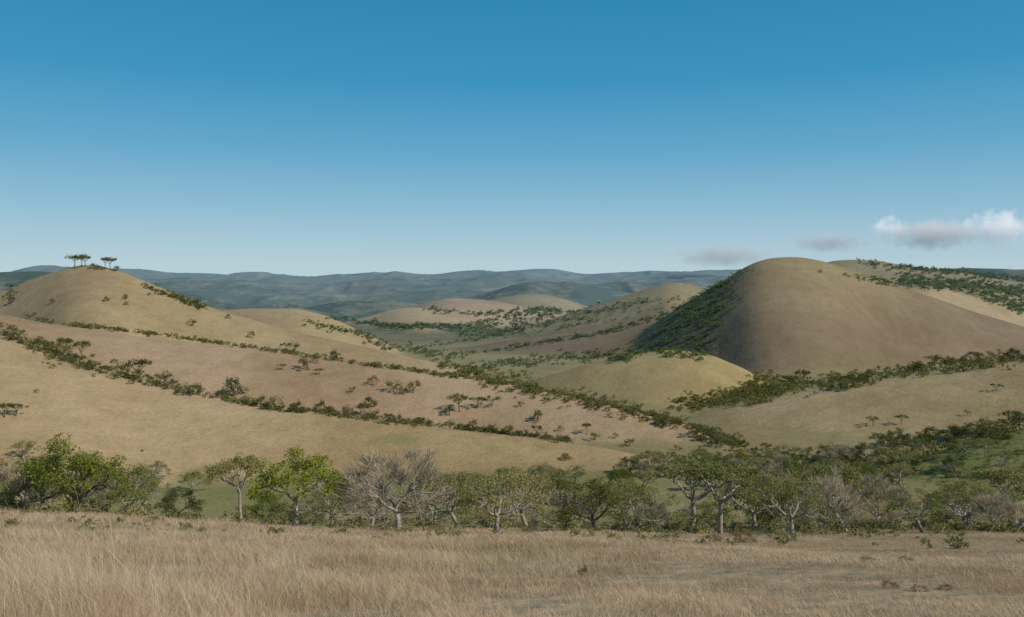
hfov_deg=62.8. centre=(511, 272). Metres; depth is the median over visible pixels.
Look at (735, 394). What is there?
woodland
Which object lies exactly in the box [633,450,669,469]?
savanna tree
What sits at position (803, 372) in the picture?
savanna tree
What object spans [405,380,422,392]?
savanna tree
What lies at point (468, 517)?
savanna tree
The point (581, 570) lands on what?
bush
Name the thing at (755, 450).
savanna tree
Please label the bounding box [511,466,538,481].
savanna tree
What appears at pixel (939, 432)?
savanna tree
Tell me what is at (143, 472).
savanna tree
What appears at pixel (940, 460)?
savanna tree
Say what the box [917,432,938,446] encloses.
savanna tree
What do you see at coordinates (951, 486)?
savanna tree
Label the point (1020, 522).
savanna tree
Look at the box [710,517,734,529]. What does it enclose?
savanna tree
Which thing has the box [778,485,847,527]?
savanna tree
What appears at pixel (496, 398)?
savanna tree
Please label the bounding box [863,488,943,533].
savanna tree
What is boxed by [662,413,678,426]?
savanna tree
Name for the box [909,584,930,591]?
bush
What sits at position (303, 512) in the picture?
savanna tree
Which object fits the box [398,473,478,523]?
savanna tree
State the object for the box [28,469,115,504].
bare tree
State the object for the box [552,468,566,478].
savanna tree
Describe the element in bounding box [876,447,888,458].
savanna tree
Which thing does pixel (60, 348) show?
savanna tree
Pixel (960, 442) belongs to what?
savanna tree
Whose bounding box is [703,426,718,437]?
savanna tree
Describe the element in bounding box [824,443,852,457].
bare tree
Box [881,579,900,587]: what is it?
bush
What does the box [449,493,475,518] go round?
savanna tree
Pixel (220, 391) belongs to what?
savanna tree
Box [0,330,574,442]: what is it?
bushes
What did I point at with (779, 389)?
savanna tree
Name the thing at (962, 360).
savanna tree
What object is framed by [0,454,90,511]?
leafy tree
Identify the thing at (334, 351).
savanna tree
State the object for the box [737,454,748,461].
leafy tree
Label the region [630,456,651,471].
savanna tree
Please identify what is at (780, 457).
bare tree
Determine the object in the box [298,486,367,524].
savanna tree
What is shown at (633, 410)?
bushes
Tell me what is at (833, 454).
bare tree
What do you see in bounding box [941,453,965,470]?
leafy tree
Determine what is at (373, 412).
savanna tree
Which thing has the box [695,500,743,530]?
leafy tree
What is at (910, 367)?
savanna tree
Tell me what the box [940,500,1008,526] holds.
bare tree
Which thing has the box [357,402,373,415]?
savanna tree
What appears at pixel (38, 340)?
savanna tree
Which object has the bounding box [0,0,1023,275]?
sky
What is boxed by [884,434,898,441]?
savanna tree
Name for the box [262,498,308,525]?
savanna tree
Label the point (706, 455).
savanna tree
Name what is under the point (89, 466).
leafy tree
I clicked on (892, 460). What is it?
savanna tree
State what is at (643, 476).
savanna tree
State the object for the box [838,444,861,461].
savanna tree
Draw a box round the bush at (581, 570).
[577,565,588,576]
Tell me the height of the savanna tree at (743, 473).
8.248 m
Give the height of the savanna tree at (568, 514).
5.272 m
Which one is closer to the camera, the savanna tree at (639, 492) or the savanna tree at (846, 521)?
the savanna tree at (639, 492)
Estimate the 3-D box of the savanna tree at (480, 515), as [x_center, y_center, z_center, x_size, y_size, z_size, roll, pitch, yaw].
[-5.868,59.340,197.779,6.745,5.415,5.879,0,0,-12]
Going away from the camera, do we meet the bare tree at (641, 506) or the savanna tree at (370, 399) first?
the bare tree at (641, 506)
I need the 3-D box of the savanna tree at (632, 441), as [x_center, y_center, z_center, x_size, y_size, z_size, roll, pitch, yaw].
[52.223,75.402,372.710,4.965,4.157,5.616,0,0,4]
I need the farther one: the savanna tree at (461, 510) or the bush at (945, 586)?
the savanna tree at (461, 510)
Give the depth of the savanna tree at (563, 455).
317.31 m
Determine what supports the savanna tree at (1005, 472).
on the terrain at (788, 315)
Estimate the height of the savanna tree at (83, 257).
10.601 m
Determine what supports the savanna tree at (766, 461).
on the terrain at (788, 315)
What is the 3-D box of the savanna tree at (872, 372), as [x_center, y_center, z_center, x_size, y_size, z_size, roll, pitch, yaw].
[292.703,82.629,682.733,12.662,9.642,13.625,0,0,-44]
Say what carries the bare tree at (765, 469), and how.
on the terrain at (788, 315)
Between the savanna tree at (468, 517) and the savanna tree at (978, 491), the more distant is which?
the savanna tree at (468, 517)
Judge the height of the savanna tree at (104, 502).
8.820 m
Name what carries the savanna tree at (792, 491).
on the terrain at (788, 315)
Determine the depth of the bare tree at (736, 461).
291.97 m
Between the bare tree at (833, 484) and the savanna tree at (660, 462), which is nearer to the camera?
the bare tree at (833, 484)
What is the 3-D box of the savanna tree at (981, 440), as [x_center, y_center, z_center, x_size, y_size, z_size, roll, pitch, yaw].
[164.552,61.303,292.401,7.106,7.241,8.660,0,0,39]
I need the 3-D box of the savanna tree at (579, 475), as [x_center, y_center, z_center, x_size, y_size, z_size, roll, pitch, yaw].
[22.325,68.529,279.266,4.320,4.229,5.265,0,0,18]
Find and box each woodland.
[0,258,1023,376]
[430,349,1023,411]
[627,267,754,360]
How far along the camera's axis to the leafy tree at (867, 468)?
276.76 m
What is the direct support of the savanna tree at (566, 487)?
on the terrain at (788, 315)
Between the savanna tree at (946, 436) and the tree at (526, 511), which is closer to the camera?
the tree at (526, 511)
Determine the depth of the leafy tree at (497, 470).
272.15 m
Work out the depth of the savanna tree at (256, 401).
348.69 m
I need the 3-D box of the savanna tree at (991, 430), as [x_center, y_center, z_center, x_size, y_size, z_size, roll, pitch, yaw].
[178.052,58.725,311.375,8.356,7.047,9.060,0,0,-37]
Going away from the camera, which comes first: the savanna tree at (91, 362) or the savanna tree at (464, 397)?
the savanna tree at (91, 362)
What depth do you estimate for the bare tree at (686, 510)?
199.30 m
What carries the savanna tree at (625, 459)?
on the terrain at (788, 315)
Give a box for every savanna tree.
[0,321,15,334]
[0,402,16,417]
[0,457,55,504]
[6,326,27,337]
[6,439,40,459]
[9,403,28,414]
[26,336,52,353]
[26,493,58,510]
[50,337,73,355]
[54,342,74,357]
[64,254,79,266]
[69,490,112,510]
[70,340,90,355]
[70,356,83,364]
[77,255,90,266]
[84,359,100,369]
[91,461,162,514]
[99,475,172,515]
[102,257,116,268]
[107,371,118,378]
[112,506,140,514]
[121,358,152,381]
[140,460,171,476]
[146,373,171,386]
[154,369,173,383]
[156,487,205,518]
[168,379,180,386]
[168,508,191,517]
[178,470,211,489]
[179,382,202,395]
[201,451,268,521]
[214,388,227,397]
[222,375,248,394]
[243,395,254,405]
[251,394,268,405]
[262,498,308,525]
[267,394,284,407]
[288,399,304,412]
[289,342,298,349]
[298,355,317,369]
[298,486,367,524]
[298,505,319,525]
[313,398,327,409]
[325,405,336,412]
[329,348,340,359]
[341,404,353,410]
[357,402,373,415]
[360,394,377,407]
[367,375,378,385]
[367,409,379,418]
[380,413,394,424]
[385,379,402,391]
[396,386,407,394]
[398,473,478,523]
[403,470,485,526]
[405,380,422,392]
[444,405,456,414]
[445,420,455,429]
[446,393,468,411]
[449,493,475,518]
[450,470,552,533]
[453,512,483,526]
[462,471,486,491]
[467,420,477,426]
[469,396,489,408]
[472,467,562,529]
[472,512,492,524]
[481,395,500,406]
[501,424,513,434]
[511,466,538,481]
[527,462,561,478]
[529,410,543,422]
[531,425,541,432]
[538,478,570,498]
[543,476,576,502]
[547,478,633,531]
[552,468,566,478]
[560,453,573,459]
[561,464,586,481]
[573,472,584,483]
[589,478,654,531]
[591,432,600,439]
[600,481,688,530]
[604,509,632,522]
[614,455,643,476]
[624,438,634,445]
[624,499,653,530]
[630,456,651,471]
[630,468,656,483]
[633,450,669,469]
[638,472,657,486]
[644,458,754,526]
[649,457,669,467]
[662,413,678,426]
[672,459,690,477]
[672,509,702,524]
[682,460,773,533]
[690,451,708,460]
[691,423,705,435]
[700,450,715,458]
[700,467,801,530]
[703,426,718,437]
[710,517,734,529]
[713,435,728,445]
[714,455,734,464]
[725,475,812,530]
[728,431,744,441]
[740,478,838,535]
[745,457,776,479]
[749,446,759,456]
[759,448,778,457]
[761,384,777,395]
[761,442,771,447]
[767,387,783,395]
[768,461,884,530]
[772,445,791,455]
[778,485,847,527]
[782,374,801,386]
[789,447,799,452]
[792,369,810,381]
[798,446,812,458]
[811,453,830,465]
[815,441,845,456]
[818,509,863,527]
[819,445,844,462]
[821,457,847,470]
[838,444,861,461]
[842,374,862,388]
[853,441,885,460]
[857,372,872,383]
[863,456,886,469]
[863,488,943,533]
[864,369,880,377]
[865,415,878,424]
[865,432,892,447]
[875,468,891,479]
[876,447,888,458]
[879,462,918,484]
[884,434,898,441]
[885,427,912,444]
[885,455,911,467]
[886,450,917,464]
[891,466,911,478]
[893,504,932,524]
[894,414,908,423]
[896,461,917,476]
[898,433,910,445]
[904,437,928,451]
[905,363,919,372]
[911,360,927,372]
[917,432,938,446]
[918,477,1012,523]
[920,426,945,445]
[926,355,941,366]
[928,484,996,530]
[930,452,961,474]
[933,431,952,441]
[944,424,964,438]
[945,355,955,364]
[954,437,981,456]
[956,467,1023,522]
[959,355,968,364]
[960,421,989,439]
[967,351,985,358]
[973,438,994,458]
[975,416,998,431]
[977,422,1001,438]
[980,449,1023,469]
[991,484,1023,532]
[996,410,1020,427]
[1004,474,1023,495]
[1005,348,1023,358]
[1007,411,1023,429]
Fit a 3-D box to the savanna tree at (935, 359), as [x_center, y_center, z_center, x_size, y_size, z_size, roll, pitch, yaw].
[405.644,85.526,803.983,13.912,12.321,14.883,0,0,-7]
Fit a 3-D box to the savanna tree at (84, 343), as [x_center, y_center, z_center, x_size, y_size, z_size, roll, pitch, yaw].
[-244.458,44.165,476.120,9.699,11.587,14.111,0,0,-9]
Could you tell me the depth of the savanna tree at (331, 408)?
350.91 m
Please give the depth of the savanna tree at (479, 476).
245.67 m
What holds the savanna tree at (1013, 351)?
on the terrain at (788, 315)
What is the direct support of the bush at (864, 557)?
on the terrain at (788, 315)
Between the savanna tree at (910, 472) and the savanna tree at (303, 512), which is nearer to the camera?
the savanna tree at (303, 512)
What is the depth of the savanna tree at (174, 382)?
361.74 m
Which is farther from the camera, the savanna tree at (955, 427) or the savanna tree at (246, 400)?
the savanna tree at (955, 427)
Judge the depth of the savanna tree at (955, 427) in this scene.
375.00 m
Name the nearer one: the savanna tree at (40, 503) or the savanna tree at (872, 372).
the savanna tree at (40, 503)
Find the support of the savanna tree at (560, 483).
on the terrain at (788, 315)
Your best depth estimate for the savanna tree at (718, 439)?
365.56 m
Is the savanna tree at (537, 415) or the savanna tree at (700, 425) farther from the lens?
the savanna tree at (537, 415)
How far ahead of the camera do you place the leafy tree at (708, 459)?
305.29 m
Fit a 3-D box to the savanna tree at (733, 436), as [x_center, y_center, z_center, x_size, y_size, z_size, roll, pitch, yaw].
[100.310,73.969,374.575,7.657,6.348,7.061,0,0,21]
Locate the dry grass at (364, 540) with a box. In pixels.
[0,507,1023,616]
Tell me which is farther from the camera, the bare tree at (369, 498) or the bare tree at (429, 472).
the bare tree at (369, 498)
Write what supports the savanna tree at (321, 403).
on the terrain at (788, 315)
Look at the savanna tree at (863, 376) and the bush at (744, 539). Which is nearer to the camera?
the bush at (744, 539)
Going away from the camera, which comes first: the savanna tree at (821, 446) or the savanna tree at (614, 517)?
the savanna tree at (614, 517)
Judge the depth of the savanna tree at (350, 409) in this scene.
427.70 m
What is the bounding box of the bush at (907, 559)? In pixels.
[899,556,913,560]
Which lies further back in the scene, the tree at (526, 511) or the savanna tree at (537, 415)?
the savanna tree at (537, 415)
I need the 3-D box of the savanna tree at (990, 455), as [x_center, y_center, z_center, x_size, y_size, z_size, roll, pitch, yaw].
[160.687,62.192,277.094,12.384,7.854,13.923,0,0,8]
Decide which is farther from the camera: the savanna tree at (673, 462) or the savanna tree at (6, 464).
the savanna tree at (673, 462)
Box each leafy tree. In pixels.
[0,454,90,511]
[24,433,141,512]
[235,491,308,524]
[245,446,346,527]
[308,510,328,522]
[495,467,517,486]
[605,466,631,488]
[646,505,687,528]
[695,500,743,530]
[703,457,724,464]
[732,451,750,463]
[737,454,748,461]
[745,498,828,530]
[771,509,789,526]
[781,456,805,477]
[800,473,816,484]
[812,506,846,529]
[853,465,884,484]
[932,508,956,522]
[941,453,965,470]
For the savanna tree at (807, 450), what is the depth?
334.41 m
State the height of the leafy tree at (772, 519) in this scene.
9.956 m
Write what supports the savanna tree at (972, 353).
on the terrain at (788, 315)
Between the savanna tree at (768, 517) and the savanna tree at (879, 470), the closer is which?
the savanna tree at (768, 517)
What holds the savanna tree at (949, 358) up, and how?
on the terrain at (788, 315)
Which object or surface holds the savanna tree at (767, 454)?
on the terrain at (788, 315)
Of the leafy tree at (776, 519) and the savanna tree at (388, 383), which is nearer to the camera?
the leafy tree at (776, 519)
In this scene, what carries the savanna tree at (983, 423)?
on the terrain at (788, 315)
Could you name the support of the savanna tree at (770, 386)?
on the terrain at (788, 315)
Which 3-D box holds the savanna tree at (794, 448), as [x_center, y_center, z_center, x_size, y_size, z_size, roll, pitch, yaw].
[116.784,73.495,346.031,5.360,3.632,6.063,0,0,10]
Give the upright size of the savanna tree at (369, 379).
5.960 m
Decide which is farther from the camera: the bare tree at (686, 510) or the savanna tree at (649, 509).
the bare tree at (686, 510)
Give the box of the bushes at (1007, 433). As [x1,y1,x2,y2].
[657,414,1023,479]
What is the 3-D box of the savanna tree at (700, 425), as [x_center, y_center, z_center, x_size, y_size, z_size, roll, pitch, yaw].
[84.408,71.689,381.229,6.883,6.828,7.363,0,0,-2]
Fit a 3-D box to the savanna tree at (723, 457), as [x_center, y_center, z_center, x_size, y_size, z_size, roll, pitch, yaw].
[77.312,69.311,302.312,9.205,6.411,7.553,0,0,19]
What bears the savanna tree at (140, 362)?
on the terrain at (788, 315)
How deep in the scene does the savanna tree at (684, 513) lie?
135.09 m
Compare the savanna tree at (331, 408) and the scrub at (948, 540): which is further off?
the savanna tree at (331, 408)
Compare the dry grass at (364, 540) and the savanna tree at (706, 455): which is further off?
the savanna tree at (706, 455)
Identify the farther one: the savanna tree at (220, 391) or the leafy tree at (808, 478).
the savanna tree at (220, 391)
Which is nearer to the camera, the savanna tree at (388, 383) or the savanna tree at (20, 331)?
the savanna tree at (388, 383)
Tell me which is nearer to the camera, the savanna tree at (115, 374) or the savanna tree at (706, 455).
the savanna tree at (706, 455)
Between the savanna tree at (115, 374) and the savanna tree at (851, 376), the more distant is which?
the savanna tree at (851, 376)
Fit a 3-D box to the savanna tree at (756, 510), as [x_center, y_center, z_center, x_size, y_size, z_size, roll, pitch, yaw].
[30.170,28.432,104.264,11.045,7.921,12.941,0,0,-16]
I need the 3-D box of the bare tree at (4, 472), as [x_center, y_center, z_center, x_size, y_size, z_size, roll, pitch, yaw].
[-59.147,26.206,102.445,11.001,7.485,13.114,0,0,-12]
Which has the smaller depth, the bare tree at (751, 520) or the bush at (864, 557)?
the bush at (864, 557)
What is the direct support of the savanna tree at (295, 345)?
on the terrain at (788, 315)
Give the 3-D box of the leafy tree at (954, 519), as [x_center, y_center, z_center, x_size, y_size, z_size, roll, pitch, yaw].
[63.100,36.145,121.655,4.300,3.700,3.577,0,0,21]
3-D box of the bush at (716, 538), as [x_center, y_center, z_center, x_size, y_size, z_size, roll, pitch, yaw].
[12.849,16.836,52.749,1.236,0.687,1.289,0,0,42]
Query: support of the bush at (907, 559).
on the terrain at (788, 315)
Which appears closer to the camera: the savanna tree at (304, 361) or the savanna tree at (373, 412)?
the savanna tree at (373, 412)
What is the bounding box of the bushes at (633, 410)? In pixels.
[24,312,748,453]
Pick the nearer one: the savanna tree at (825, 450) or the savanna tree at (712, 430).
the savanna tree at (825, 450)
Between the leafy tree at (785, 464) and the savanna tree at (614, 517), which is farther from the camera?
the leafy tree at (785, 464)
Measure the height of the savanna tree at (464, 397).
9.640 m
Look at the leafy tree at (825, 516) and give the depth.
129.99 m
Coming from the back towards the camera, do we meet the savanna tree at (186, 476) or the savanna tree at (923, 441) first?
the savanna tree at (923, 441)
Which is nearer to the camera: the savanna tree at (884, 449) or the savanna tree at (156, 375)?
the savanna tree at (884, 449)
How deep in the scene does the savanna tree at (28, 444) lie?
267.43 m
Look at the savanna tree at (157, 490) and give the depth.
113.47 m
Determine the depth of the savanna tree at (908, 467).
291.61 m
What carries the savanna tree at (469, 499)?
on the terrain at (788, 315)
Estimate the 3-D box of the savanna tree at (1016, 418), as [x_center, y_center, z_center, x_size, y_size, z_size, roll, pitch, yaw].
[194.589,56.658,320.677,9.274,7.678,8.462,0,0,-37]
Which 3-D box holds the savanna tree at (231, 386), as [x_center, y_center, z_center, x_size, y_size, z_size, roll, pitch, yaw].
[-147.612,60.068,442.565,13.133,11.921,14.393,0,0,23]
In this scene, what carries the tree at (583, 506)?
on the terrain at (788, 315)
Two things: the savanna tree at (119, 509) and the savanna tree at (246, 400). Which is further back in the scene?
the savanna tree at (246, 400)
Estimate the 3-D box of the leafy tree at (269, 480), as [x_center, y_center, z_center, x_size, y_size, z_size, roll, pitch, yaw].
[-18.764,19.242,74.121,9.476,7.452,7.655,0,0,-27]
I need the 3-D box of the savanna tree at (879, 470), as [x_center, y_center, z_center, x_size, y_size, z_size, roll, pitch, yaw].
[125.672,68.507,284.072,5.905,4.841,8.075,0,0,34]
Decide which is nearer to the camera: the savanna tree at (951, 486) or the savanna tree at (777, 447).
the savanna tree at (951, 486)
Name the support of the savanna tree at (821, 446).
on the terrain at (788, 315)
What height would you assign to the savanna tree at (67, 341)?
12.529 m
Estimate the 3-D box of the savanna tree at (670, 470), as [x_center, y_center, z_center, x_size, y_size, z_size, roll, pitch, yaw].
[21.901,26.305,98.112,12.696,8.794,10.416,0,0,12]
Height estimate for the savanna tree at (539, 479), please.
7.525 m
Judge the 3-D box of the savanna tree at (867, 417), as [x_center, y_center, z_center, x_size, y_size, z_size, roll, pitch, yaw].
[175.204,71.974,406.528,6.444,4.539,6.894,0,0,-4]
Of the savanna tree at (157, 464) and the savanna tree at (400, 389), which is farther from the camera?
the savanna tree at (400, 389)
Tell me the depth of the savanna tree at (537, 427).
393.89 m
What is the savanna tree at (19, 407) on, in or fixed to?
on the terrain at (788, 315)
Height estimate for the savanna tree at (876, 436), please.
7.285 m
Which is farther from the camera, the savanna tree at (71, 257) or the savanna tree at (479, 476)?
the savanna tree at (71, 257)
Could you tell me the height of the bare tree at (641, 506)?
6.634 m
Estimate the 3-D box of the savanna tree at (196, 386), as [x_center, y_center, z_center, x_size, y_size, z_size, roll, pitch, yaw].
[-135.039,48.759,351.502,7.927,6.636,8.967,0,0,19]
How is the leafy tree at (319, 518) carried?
on the terrain at (788, 315)
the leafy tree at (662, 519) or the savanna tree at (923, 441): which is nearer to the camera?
the leafy tree at (662, 519)
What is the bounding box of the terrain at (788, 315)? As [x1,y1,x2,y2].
[0,257,1023,616]
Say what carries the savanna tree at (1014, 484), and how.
on the terrain at (788, 315)
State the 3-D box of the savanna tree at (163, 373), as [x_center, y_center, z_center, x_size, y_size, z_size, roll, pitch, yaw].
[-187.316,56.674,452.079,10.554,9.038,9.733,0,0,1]
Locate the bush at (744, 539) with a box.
[731,531,757,542]
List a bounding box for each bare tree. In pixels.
[0,457,66,508]
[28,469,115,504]
[287,469,385,525]
[324,444,457,531]
[337,481,418,526]
[361,476,440,526]
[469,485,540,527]
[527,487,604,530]
[630,491,671,530]
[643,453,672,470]
[678,499,717,526]
[727,457,749,469]
[741,514,777,526]
[757,458,788,479]
[773,454,790,468]
[775,464,883,534]
[816,450,842,462]
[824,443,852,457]
[834,469,915,529]
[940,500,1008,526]
[968,490,1023,533]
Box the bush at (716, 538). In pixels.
[709,534,722,541]
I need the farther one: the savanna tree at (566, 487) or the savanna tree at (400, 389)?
the savanna tree at (400, 389)
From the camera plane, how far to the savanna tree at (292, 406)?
346.06 m
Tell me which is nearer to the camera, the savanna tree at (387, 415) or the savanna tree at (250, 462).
the savanna tree at (250, 462)
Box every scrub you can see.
[0,434,1023,533]
[0,508,1023,548]
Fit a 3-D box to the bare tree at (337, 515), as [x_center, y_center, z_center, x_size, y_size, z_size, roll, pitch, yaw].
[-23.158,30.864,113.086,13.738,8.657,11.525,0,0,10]
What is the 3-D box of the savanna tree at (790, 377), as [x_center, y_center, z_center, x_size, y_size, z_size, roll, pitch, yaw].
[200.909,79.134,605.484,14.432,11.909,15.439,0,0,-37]
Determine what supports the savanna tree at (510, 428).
on the terrain at (788, 315)
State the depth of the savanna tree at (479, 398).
435.68 m
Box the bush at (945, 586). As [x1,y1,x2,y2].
[937,583,952,589]
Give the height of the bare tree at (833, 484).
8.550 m
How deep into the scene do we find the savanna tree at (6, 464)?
102.93 m
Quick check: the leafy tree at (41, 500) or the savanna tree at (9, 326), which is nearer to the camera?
the leafy tree at (41, 500)
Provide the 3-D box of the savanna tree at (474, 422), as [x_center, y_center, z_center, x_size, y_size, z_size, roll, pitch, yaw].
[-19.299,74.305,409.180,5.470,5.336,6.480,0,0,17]
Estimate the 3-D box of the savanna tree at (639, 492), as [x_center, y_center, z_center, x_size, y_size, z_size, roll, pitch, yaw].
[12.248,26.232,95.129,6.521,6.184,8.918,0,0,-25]
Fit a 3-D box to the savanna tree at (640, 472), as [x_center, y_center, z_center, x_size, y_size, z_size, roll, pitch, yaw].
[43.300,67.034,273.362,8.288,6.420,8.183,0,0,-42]
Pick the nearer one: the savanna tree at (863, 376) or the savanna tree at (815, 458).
the savanna tree at (815, 458)
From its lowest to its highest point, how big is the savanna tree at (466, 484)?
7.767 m
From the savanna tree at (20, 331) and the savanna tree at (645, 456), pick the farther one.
the savanna tree at (20, 331)
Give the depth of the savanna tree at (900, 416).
402.31 m
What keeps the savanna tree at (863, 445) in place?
on the terrain at (788, 315)
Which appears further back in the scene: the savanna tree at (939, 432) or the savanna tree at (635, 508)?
the savanna tree at (939, 432)
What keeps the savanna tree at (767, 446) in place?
on the terrain at (788, 315)
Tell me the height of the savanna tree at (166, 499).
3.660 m
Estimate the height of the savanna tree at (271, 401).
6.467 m
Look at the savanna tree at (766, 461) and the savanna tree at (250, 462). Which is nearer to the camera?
the savanna tree at (250, 462)
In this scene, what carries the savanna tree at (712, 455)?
on the terrain at (788, 315)
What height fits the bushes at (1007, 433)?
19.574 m
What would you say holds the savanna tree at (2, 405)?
on the terrain at (788, 315)
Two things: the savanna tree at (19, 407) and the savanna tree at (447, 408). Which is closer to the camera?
the savanna tree at (19, 407)
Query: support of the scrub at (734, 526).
on the terrain at (788, 315)
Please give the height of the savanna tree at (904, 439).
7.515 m
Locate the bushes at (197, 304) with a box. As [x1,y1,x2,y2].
[141,282,207,309]
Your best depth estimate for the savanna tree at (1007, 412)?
372.13 m
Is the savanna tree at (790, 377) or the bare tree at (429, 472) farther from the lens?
the savanna tree at (790, 377)
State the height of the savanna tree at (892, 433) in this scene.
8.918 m
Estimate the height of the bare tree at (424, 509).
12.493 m
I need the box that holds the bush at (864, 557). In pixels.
[860,555,875,562]
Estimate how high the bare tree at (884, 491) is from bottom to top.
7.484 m
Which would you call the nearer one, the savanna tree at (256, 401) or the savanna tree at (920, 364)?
the savanna tree at (256, 401)
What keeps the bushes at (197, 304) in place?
on the terrain at (788, 315)
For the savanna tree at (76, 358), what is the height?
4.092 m
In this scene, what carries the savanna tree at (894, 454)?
on the terrain at (788, 315)
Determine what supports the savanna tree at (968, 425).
on the terrain at (788, 315)
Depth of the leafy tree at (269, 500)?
177.09 m
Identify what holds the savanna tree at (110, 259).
on the terrain at (788, 315)
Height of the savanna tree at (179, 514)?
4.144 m
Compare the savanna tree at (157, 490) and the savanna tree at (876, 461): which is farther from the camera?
the savanna tree at (876, 461)
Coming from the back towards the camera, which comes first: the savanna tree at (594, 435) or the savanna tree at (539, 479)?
the savanna tree at (594, 435)
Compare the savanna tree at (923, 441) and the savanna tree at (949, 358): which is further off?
the savanna tree at (949, 358)
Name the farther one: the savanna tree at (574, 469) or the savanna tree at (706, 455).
the savanna tree at (706, 455)
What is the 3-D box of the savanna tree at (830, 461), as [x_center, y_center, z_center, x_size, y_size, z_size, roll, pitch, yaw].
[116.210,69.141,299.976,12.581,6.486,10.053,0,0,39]
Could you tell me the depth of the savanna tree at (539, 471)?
273.33 m
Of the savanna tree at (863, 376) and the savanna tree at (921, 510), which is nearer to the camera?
the savanna tree at (921, 510)
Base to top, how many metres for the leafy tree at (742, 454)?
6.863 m
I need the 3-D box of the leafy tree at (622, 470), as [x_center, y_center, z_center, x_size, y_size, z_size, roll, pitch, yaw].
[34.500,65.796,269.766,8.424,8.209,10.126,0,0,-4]
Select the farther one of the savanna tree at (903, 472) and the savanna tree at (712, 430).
the savanna tree at (712, 430)
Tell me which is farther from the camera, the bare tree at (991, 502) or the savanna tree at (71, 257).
the savanna tree at (71, 257)
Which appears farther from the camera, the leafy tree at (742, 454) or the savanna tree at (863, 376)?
the savanna tree at (863, 376)
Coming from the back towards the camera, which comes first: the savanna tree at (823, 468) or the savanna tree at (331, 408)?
the savanna tree at (331, 408)
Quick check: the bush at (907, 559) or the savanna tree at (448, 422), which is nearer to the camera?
the bush at (907, 559)

